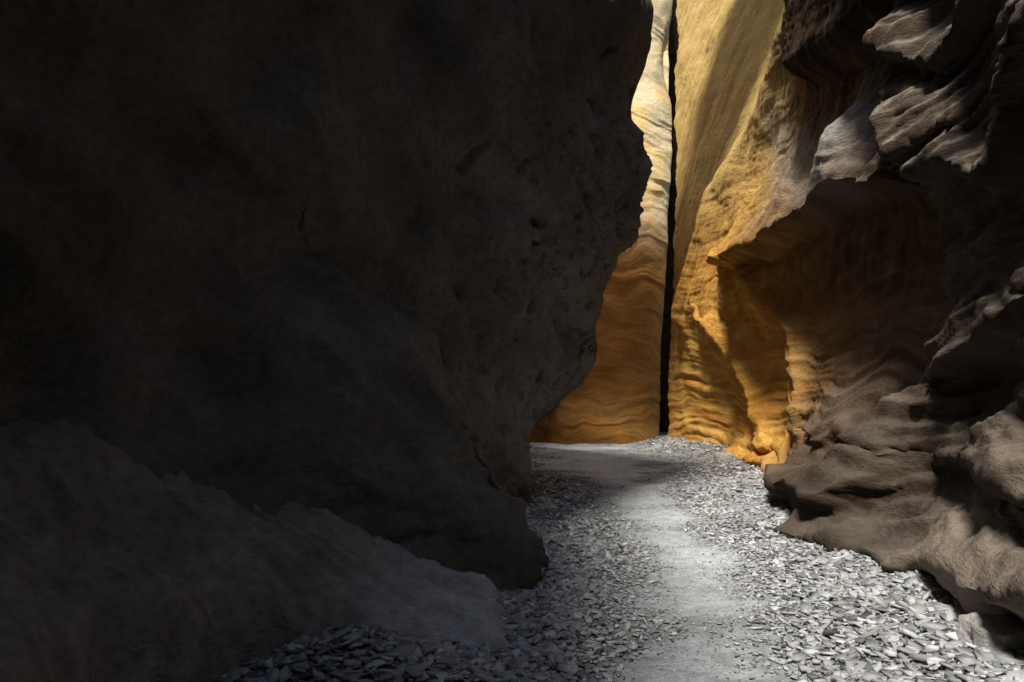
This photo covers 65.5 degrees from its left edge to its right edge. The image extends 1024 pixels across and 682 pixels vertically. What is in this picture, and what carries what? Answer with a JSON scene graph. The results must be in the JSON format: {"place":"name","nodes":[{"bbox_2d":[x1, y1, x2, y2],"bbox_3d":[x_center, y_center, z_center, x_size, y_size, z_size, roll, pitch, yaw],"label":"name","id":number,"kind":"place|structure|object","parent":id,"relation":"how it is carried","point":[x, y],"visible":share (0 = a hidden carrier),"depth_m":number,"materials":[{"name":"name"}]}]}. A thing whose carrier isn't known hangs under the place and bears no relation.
{"place":"outdoors","nodes":[
{"label":"outdoors","id":0,"kind":"place"},
{"bbox_2d":[0,0,653,591],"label":"canyon wall","id":1,"kind":"structure","parent":0,"point":[354,262],"depth_m":5.89,"materials":[{"name":"stone"}]},
{"bbox_2d":[215,435,1023,681],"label":"gravel","id":2,"kind":"structure","parent":0,"point":[569,581],"depth_m":5.02,"materials":[{"name":"grey gravel"}]},
{"bbox_2d":[253,432,1005,681],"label":"ground","id":3,"kind":"structure","parent":0,"point":[681,662],"depth_m":6.28,"materials":[{"name":"grey sand"}]},
{"bbox_2d":[0,419,510,681],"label":"rock ledge","id":4,"kind":"object","parent":3,"relation":"on","point":[117,564],"visible":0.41,"depth_m":4.22,"materials":[{"name":"stone"}]},
{"bbox_2d":[530,0,678,443],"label":"canyon end wall","id":5,"kind":"structure","parent":3,"relation":"on","point":[619,395],"depth_m":23.40,"materials":[{"name":"stone"}]},
{"bbox_2d":[713,452,735,462],"bbox_3d":[4.353,2.402,16.277,0.431,0.260,0.343,0,-4,0],"label":"rock","id":6,"kind":"object","parent":3,"relation":"on","point":[718,457],"visible":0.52,"depth_m":16.14,"materials":[{"name":"stone"}]},
{"bbox_2d":[739,515,758,522],"bbox_3d":[2.550,1.944,8.494,0.230,0.159,0.221,0,-4,0],"label":"rock","id":7,"kind":"object","parent":3,"relation":"on","point":[744,518],"visible":0.36,"depth_m":8.44,"materials":[{"name":"stone"}]},
{"bbox_2d":[740,479,760,488],"bbox_3d":[3.448,2.097,11.491,0.285,0.195,0.252,0,-4,0],"label":"rock","id":8,"kind":"object","parent":3,"relation":"on","point":[745,483],"visible":0.54,"depth_m":11.41,"materials":[{"name":"stone"}]},
{"bbox_2d":[667,0,1023,625],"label":"canyon wall","id":9,"kind":"structure","parent":3,"relation":"on","point":[846,366],"depth_m":8.98,"materials":[{"name":"stone"}]},
{"bbox_2d":[956,612,1023,652],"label":"rock","id":10,"kind":"object","parent":3,"relation":"on","point":[997,632],"visible":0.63,"depth_m":3.97,"materials":[{"name":"stone"}]}
]}

